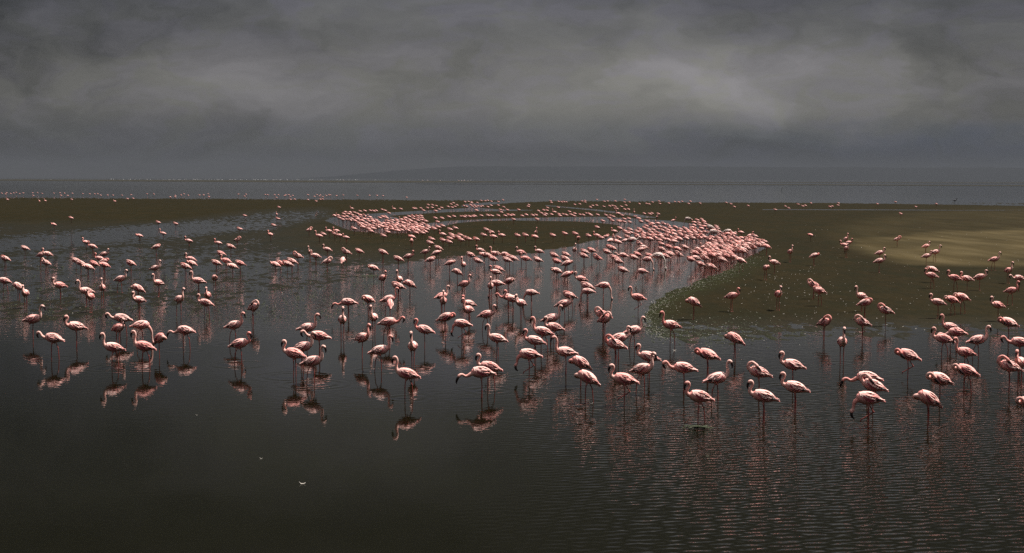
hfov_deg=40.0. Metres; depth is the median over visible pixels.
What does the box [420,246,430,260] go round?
flamingo
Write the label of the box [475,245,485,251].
flamingo
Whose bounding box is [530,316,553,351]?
flamingo
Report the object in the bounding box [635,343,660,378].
flamingo
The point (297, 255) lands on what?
flamingo
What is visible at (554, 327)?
flamingo
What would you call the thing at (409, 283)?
flamingo
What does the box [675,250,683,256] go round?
flamingo
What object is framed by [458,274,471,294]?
flamingo
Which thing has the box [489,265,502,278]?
flamingo
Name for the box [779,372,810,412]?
flamingo
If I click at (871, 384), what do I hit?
flamingo
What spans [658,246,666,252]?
flamingo
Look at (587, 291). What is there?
flamingo
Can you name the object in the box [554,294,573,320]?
flamingo
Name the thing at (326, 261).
flamingo
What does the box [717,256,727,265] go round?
flamingo
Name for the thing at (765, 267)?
flamingo
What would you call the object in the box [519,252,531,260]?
flamingo
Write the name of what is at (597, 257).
flamingo
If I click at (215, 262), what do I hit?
flamingo
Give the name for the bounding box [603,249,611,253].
flamingo
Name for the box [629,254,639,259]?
flamingo
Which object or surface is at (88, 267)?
flamingo
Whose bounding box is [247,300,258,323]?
flamingo
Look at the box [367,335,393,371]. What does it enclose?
flamingo
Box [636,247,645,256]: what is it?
flamingo
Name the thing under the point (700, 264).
flamingo
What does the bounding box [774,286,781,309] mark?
flamingo
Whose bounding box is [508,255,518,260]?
flamingo
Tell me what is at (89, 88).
sky
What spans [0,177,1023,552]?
water
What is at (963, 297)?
flamingo
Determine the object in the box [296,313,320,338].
flamingo
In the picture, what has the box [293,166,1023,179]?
hills
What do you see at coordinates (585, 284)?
flamingo
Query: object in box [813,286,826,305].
flamingo
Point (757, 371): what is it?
flamingo
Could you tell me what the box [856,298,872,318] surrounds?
flamingo
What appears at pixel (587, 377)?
flamingo
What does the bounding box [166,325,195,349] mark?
flamingo
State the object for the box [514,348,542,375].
flamingo
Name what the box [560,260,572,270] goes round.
flamingo
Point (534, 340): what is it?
flamingo
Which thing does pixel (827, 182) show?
sandbar
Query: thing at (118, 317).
flamingo
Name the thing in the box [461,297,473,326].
flamingo
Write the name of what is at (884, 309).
flamingo
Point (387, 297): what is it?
flamingo
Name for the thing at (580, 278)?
flamingo
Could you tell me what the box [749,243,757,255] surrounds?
flamingo
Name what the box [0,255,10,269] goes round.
flamingo
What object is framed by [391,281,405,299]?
flamingo
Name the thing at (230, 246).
flamingo
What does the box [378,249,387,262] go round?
flamingo
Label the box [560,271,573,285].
flamingo
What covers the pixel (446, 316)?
flamingo
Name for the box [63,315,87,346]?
flamingo
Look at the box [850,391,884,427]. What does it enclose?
flamingo
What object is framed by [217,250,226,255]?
flamingo
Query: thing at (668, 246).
flamingo
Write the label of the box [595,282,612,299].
flamingo
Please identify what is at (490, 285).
flamingo
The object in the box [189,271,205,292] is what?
flamingo
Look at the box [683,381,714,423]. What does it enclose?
flamingo
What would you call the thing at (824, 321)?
flamingo
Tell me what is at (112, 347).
flamingo
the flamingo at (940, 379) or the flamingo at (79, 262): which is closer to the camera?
the flamingo at (940, 379)
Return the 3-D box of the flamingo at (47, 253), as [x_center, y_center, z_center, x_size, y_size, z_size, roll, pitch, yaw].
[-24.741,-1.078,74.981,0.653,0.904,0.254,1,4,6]
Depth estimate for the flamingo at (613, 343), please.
34.53 m
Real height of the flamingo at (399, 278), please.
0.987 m
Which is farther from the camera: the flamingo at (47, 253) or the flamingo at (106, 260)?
the flamingo at (47, 253)
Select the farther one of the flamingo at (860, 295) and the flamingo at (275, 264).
the flamingo at (275, 264)
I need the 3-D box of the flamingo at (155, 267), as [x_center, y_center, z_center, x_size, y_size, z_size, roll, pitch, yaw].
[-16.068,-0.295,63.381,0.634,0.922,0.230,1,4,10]
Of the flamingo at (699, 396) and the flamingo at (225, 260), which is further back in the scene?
the flamingo at (225, 260)
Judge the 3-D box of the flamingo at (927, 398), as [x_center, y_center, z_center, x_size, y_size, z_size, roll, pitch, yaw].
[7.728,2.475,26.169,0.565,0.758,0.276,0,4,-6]
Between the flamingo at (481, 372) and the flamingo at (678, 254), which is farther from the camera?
the flamingo at (678, 254)
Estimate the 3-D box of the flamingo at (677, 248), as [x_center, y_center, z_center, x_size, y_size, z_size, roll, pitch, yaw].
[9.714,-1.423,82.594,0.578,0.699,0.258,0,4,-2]
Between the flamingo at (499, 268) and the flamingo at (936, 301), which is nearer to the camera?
the flamingo at (936, 301)
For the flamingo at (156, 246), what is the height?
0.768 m
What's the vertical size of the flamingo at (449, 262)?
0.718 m
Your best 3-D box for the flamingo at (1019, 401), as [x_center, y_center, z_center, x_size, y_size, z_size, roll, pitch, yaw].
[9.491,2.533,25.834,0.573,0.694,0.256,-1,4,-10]
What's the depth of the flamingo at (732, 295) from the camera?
48.66 m
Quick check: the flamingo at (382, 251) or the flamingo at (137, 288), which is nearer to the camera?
the flamingo at (137, 288)
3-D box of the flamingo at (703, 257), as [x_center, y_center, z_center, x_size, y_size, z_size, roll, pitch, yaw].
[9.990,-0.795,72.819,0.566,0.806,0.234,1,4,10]
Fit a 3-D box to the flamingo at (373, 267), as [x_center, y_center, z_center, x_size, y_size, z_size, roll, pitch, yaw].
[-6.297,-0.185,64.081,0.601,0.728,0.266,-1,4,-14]
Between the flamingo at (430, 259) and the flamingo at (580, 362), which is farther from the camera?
the flamingo at (430, 259)
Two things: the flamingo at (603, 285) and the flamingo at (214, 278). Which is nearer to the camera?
the flamingo at (603, 285)
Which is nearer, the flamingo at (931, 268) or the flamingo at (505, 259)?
the flamingo at (931, 268)
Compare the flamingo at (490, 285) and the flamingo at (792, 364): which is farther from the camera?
the flamingo at (490, 285)
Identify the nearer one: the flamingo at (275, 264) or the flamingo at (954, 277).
the flamingo at (954, 277)
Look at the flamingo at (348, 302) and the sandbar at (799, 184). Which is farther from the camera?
the sandbar at (799, 184)
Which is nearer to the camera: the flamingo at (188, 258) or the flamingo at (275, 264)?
the flamingo at (275, 264)
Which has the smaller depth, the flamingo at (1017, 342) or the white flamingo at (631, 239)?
the flamingo at (1017, 342)
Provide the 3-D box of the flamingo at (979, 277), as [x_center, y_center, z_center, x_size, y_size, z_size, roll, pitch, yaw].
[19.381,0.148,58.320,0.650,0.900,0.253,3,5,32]
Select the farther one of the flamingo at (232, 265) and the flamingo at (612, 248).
the flamingo at (612, 248)
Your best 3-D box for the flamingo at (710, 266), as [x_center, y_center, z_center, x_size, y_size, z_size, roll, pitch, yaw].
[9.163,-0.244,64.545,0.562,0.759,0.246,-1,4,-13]
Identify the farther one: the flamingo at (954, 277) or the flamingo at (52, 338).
the flamingo at (954, 277)
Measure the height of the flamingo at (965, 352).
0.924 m
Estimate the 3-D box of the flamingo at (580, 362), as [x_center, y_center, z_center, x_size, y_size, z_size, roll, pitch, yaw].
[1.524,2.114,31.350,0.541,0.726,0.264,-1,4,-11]
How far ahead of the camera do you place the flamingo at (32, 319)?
40.17 m
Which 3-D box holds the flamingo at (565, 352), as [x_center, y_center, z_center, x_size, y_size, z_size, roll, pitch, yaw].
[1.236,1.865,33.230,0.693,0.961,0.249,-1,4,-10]
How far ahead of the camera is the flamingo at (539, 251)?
79.34 m
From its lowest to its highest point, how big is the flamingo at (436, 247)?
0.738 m
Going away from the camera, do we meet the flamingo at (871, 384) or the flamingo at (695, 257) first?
the flamingo at (871, 384)
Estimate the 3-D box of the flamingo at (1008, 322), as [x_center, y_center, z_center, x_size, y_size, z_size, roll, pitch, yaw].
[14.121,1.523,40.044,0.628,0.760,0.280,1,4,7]
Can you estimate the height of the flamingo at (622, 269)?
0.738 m
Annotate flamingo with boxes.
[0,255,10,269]
[0,277,11,293]
[12,282,21,299]
[21,245,29,250]
[21,285,29,308]
[22,305,45,330]
[36,252,44,264]
[36,331,64,359]
[41,248,52,259]
[41,257,50,272]
[52,277,67,298]
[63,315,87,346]
[75,280,94,306]
[76,260,84,273]
[81,263,94,278]
[86,288,94,312]
[87,241,97,255]
[89,260,98,265]
[94,253,103,268]
[98,262,110,271]
[99,249,109,257]
[99,258,108,268]
[99,278,105,301]
[99,332,125,367]
[105,312,132,336]
[111,318,124,343]
[113,269,127,292]
[126,259,135,273]
[129,320,153,343]
[130,284,144,295]
[130,330,156,367]
[131,291,145,306]
[149,260,161,279]
[151,244,160,255]
[151,273,164,296]
[154,332,166,357]
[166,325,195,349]
[174,287,184,314]
[180,262,191,269]
[184,253,196,269]
[186,260,197,273]
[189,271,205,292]
[196,293,214,317]
[204,287,210,307]
[211,259,221,267]
[212,275,217,290]
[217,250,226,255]
[220,254,231,272]
[223,312,245,343]
[226,244,235,255]
[226,263,238,277]
[227,331,251,364]
[235,260,245,273]
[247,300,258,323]
[269,261,280,266]
[281,339,306,376]
[282,260,293,274]
[287,258,297,272]
[292,251,303,265]
[293,331,315,367]
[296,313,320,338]
[299,345,326,383]
[300,330,331,356]
[309,250,321,265]
[321,256,332,271]
[322,244,331,251]
[331,298,357,312]
[338,306,346,338]
[341,247,351,262]
[354,323,370,357]
[355,248,363,253]
[361,295,375,305]
[367,265,379,278]
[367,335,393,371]
[369,305,377,331]
[377,316,404,340]
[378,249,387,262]
[379,270,386,291]
[379,287,398,314]
[387,299,393,312]
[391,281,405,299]
[391,356,420,397]
[393,255,403,268]
[396,270,402,289]
[402,250,413,266]
[403,280,416,297]
[407,331,417,362]
[413,318,435,348]
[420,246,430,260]
[424,256,434,269]
[431,250,441,255]
[434,245,442,257]
[434,285,449,309]
[435,312,455,335]
[440,290,446,312]
[444,260,455,272]
[450,319,472,337]
[451,268,462,282]
[456,366,496,397]
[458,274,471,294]
[461,256,465,273]
[461,295,476,318]
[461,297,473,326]
[466,252,475,259]
[473,257,483,266]
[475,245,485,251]
[475,353,502,389]
[476,304,496,330]
[485,324,507,357]
[487,276,493,299]
[488,255,498,264]
[488,280,504,297]
[489,246,499,256]
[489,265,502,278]
[493,265,504,279]
[495,293,510,307]
[502,256,512,261]
[503,278,513,293]
[503,290,518,314]
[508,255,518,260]
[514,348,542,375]
[515,246,526,261]
[515,294,526,318]
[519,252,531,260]
[522,328,546,360]
[523,289,538,306]
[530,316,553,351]
[533,257,542,261]
[534,246,544,257]
[540,305,563,336]
[543,316,564,345]
[550,252,559,264]
[550,267,562,276]
[550,335,578,373]
[552,258,562,263]
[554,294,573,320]
[560,256,570,269]
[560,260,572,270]
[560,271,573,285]
[563,291,577,309]
[568,355,591,385]
[574,271,588,291]
[574,369,600,402]
[579,253,588,265]
[579,288,595,304]
[580,249,589,260]
[580,281,595,300]
[587,247,596,259]
[593,253,602,267]
[594,306,612,331]
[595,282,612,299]
[596,311,611,336]
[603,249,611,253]
[604,334,627,365]
[608,245,617,253]
[608,325,631,358]
[608,364,638,405]
[614,252,628,264]
[614,258,623,271]
[617,266,628,272]
[623,316,645,349]
[625,236,640,250]
[628,286,646,309]
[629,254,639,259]
[629,352,656,393]
[633,251,641,261]
[635,268,648,280]
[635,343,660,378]
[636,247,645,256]
[641,257,653,269]
[650,252,666,269]
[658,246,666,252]
[659,311,681,343]
[662,360,697,391]
[664,251,673,262]
[665,244,672,249]
[673,246,681,256]
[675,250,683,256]
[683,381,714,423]
[685,297,701,319]
[686,256,696,261]
[690,252,701,259]
[691,250,699,254]
[694,348,720,377]
[696,261,706,266]
[700,253,710,267]
[702,359,732,403]
[706,263,717,277]
[707,229,718,240]
[707,252,715,262]
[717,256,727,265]
[722,253,730,265]
[724,287,740,311]
[724,332,744,358]
[730,254,737,266]
[734,257,746,271]
[738,248,747,257]
[746,361,772,388]
[746,380,779,423]
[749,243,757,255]
[762,244,771,255]
[763,265,769,279]
[768,256,780,273]
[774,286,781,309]
[778,351,805,379]
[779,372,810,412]
[787,245,792,261]
[807,278,820,298]
[809,253,819,265]
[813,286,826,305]
[816,315,831,339]
[837,327,847,363]
[840,371,883,390]
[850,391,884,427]
[854,285,868,311]
[854,314,871,339]
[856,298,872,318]
[859,373,888,411]
[873,254,886,272]
[874,247,885,257]
[877,303,894,325]
[894,348,921,378]
[913,389,942,427]
[921,241,930,253]
[921,250,931,259]
[924,268,938,288]
[926,266,938,281]
[926,372,953,400]
[929,293,946,317]
[930,245,941,261]
[931,327,955,358]
[938,327,968,351]
[939,314,958,344]
[944,295,959,314]
[946,270,962,291]
[952,337,976,364]
[952,363,980,394]
[953,293,970,313]
[959,271,973,291]
[965,325,991,359]
[972,270,987,290]
[988,252,1001,270]
[990,296,1005,318]
[997,317,1018,339]
[997,355,1023,390]
[1000,335,1023,356]
[1003,281,1019,302]
[1004,261,1013,274]
[1009,274,1023,291]
[1014,349,1023,385]
[1015,396,1023,407]
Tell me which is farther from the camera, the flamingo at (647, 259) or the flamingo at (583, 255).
the flamingo at (583, 255)
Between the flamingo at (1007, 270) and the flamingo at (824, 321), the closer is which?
the flamingo at (824, 321)
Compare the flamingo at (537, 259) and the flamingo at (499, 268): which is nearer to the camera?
the flamingo at (499, 268)
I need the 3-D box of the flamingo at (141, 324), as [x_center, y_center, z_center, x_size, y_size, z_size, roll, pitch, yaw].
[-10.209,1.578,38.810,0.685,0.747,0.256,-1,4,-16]
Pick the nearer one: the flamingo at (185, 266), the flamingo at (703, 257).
the flamingo at (185, 266)
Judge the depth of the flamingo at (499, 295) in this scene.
48.70 m
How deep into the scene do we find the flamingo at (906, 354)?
32.48 m
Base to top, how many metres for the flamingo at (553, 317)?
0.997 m
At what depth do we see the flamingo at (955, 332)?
37.65 m
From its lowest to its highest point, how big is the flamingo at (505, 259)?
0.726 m
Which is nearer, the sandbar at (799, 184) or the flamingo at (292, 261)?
the flamingo at (292, 261)
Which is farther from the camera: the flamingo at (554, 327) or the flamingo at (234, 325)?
the flamingo at (234, 325)
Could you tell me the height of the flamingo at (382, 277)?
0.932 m
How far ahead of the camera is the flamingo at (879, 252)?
77.58 m
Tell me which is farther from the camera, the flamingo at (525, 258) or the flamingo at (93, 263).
the flamingo at (525, 258)
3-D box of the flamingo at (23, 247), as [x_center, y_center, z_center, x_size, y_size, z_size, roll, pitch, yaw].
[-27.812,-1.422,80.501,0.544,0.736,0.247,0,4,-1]
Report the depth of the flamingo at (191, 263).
67.52 m
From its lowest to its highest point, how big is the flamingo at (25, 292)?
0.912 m
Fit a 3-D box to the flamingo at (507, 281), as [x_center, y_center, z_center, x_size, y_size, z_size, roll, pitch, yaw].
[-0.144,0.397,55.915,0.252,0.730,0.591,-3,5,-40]
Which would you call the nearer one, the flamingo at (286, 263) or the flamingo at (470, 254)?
the flamingo at (286, 263)
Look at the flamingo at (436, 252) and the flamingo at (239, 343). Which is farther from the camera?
the flamingo at (436, 252)
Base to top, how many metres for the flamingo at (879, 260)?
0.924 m
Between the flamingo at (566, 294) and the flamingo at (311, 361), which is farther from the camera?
the flamingo at (566, 294)
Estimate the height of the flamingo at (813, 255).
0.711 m
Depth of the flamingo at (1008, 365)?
30.67 m
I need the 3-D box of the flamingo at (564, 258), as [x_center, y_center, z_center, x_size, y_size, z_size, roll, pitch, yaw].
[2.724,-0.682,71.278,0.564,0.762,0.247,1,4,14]
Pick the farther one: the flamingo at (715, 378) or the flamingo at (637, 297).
the flamingo at (637, 297)
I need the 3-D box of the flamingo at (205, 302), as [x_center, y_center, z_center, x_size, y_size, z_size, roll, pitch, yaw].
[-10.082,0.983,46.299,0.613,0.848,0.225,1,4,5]
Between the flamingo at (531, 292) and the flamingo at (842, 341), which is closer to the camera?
the flamingo at (842, 341)
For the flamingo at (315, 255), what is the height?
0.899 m
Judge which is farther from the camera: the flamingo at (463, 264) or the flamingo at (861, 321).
the flamingo at (463, 264)
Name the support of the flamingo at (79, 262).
on the water
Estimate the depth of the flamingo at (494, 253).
76.18 m
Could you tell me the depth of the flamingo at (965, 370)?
30.07 m
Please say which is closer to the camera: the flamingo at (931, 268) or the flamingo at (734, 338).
the flamingo at (734, 338)
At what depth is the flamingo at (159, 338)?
35.83 m
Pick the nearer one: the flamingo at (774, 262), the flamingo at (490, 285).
the flamingo at (490, 285)
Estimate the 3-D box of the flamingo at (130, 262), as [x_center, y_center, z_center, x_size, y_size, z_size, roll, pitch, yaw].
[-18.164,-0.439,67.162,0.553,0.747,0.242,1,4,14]
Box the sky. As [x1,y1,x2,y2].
[0,0,1023,177]
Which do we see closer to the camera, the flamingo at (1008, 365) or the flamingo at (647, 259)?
the flamingo at (1008, 365)
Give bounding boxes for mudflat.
[0,197,1023,344]
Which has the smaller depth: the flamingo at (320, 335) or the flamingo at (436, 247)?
the flamingo at (320, 335)
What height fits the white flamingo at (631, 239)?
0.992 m
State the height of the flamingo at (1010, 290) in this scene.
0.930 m
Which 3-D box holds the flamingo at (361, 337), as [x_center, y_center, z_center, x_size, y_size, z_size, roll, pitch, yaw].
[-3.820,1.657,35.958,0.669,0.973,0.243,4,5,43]
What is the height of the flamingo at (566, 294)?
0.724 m
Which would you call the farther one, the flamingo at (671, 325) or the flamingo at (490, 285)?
the flamingo at (490, 285)
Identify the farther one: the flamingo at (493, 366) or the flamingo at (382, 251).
the flamingo at (382, 251)
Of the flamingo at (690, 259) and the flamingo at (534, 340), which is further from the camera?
the flamingo at (690, 259)
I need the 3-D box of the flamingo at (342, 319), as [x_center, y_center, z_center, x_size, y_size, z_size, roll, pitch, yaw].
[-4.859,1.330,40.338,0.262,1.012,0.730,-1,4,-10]
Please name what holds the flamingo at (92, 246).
on the water
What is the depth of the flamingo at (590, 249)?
79.98 m
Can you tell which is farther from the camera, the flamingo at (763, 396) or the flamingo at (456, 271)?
the flamingo at (456, 271)
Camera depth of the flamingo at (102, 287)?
52.16 m
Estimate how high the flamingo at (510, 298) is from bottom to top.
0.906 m
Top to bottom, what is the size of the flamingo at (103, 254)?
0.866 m
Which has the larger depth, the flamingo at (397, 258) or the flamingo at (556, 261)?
the flamingo at (397, 258)
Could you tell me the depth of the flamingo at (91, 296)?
47.69 m
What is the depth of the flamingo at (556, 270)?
62.25 m
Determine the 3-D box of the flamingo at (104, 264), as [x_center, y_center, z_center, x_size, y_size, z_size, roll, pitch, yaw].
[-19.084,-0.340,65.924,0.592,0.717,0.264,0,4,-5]
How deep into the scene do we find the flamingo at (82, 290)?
49.94 m
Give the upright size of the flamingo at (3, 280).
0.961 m
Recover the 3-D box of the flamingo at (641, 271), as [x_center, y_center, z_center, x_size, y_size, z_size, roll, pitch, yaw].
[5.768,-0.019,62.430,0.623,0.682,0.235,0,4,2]
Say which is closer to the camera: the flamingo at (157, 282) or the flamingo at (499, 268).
the flamingo at (157, 282)
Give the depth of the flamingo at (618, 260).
69.56 m
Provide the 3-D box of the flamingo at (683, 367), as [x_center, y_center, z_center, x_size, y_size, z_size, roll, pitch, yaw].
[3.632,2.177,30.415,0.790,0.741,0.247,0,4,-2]
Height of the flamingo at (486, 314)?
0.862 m
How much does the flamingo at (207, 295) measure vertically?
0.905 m
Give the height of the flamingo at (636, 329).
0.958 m
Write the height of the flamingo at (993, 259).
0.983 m
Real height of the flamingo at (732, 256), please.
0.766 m
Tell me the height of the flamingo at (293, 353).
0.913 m
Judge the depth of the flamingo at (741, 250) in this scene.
78.16 m
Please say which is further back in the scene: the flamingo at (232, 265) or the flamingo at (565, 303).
the flamingo at (232, 265)
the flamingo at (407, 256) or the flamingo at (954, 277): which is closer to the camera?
the flamingo at (954, 277)
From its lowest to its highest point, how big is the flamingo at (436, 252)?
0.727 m
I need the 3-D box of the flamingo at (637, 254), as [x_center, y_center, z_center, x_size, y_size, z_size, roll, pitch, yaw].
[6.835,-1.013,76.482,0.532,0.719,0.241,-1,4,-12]
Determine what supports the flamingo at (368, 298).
on the water
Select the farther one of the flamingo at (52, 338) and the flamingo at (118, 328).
the flamingo at (118, 328)
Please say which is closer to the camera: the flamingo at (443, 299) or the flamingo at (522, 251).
the flamingo at (443, 299)
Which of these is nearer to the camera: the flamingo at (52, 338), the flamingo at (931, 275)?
the flamingo at (52, 338)
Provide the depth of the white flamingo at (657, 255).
71.14 m
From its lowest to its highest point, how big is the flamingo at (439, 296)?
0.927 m
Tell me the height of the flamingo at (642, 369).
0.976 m
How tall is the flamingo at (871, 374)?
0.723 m
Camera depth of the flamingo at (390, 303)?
45.91 m
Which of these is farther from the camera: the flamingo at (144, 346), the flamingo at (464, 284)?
the flamingo at (464, 284)
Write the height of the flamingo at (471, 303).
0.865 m
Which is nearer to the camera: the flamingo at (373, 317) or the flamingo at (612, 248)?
the flamingo at (373, 317)
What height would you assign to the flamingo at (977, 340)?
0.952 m
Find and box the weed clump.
[685,424,713,428]
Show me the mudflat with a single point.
(972, 240)
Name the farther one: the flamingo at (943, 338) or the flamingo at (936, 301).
the flamingo at (936, 301)
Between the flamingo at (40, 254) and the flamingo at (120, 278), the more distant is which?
the flamingo at (40, 254)
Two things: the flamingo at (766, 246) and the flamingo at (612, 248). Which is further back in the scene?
the flamingo at (766, 246)
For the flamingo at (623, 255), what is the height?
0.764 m
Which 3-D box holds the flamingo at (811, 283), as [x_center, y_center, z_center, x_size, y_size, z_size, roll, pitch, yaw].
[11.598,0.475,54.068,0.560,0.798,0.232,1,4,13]
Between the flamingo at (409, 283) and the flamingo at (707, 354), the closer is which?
the flamingo at (707, 354)
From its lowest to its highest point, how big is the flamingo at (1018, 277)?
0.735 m
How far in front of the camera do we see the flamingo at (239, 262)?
67.33 m
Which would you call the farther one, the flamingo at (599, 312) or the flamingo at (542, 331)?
the flamingo at (599, 312)
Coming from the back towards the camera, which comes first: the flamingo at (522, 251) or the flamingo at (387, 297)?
the flamingo at (522, 251)
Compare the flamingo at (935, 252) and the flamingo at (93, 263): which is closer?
the flamingo at (93, 263)
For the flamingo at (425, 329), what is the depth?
38.02 m
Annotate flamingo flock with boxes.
[1,192,937,253]
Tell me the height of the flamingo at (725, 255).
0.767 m
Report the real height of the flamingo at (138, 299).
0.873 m
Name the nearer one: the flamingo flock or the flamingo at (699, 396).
the flamingo at (699, 396)
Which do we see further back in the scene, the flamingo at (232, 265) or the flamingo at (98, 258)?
the flamingo at (98, 258)
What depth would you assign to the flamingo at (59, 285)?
53.04 m
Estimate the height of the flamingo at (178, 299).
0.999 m
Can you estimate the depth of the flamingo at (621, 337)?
35.91 m
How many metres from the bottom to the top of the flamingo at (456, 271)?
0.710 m
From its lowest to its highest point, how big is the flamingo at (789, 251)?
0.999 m
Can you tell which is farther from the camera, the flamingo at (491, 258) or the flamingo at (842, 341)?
the flamingo at (491, 258)
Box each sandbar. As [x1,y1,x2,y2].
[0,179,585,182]
[582,184,1023,185]
[632,182,1023,182]
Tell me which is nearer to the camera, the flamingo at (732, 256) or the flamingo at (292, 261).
the flamingo at (292, 261)
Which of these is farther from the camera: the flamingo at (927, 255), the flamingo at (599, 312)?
the flamingo at (927, 255)
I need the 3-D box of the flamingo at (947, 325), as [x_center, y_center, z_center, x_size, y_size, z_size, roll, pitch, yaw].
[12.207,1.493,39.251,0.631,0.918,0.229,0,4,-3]
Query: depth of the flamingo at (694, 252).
77.10 m
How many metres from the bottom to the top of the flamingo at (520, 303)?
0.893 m
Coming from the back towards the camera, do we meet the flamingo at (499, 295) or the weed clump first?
the flamingo at (499, 295)
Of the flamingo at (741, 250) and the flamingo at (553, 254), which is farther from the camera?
the flamingo at (741, 250)
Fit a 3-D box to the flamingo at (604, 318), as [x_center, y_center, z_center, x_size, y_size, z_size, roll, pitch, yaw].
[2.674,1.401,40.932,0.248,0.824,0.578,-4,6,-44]
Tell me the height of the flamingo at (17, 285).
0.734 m
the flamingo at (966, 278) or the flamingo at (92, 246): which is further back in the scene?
the flamingo at (92, 246)
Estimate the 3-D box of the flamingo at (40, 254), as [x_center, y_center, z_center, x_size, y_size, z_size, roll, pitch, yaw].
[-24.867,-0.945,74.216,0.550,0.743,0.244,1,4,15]
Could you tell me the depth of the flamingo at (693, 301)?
45.96 m
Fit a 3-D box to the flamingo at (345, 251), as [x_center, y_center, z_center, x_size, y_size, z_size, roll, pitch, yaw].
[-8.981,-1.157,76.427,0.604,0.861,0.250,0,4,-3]
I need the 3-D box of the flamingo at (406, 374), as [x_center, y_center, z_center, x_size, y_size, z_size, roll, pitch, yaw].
[-2.216,2.129,29.498,0.644,0.936,0.244,1,4,9]
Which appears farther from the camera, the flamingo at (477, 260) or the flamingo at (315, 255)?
the flamingo at (315, 255)
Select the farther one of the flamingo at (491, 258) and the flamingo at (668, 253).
the flamingo at (668, 253)
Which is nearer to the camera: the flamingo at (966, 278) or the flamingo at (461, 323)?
the flamingo at (461, 323)
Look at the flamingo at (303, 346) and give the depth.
34.02 m
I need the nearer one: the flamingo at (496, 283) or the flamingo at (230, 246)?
the flamingo at (496, 283)
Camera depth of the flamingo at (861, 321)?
40.33 m
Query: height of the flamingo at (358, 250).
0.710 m
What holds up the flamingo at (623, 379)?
on the water
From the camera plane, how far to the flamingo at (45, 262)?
67.43 m
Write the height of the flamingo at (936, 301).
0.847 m
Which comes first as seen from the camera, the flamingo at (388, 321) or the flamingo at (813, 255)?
the flamingo at (388, 321)
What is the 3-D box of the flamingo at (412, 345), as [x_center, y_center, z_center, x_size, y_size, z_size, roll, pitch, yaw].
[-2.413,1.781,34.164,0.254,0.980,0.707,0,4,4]
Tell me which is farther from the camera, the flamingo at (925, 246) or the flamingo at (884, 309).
the flamingo at (925, 246)
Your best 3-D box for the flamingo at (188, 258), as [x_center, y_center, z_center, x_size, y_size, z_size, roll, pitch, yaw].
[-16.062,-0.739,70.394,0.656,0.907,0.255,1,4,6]
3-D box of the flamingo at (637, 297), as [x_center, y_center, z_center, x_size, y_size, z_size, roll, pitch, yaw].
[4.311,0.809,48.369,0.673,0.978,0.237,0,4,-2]
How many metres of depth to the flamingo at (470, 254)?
75.29 m
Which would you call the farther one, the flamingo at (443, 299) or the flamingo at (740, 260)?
the flamingo at (740, 260)
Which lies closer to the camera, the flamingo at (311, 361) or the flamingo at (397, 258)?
the flamingo at (311, 361)
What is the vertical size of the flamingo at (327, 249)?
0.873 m
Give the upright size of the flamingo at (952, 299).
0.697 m
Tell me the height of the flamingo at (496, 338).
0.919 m
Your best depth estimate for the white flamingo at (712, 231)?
103.99 m
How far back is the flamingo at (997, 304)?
45.70 m
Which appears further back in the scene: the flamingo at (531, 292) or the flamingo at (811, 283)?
the flamingo at (811, 283)
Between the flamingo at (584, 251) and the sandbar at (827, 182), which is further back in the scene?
the sandbar at (827, 182)
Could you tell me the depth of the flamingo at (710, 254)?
75.02 m
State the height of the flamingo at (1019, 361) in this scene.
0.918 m

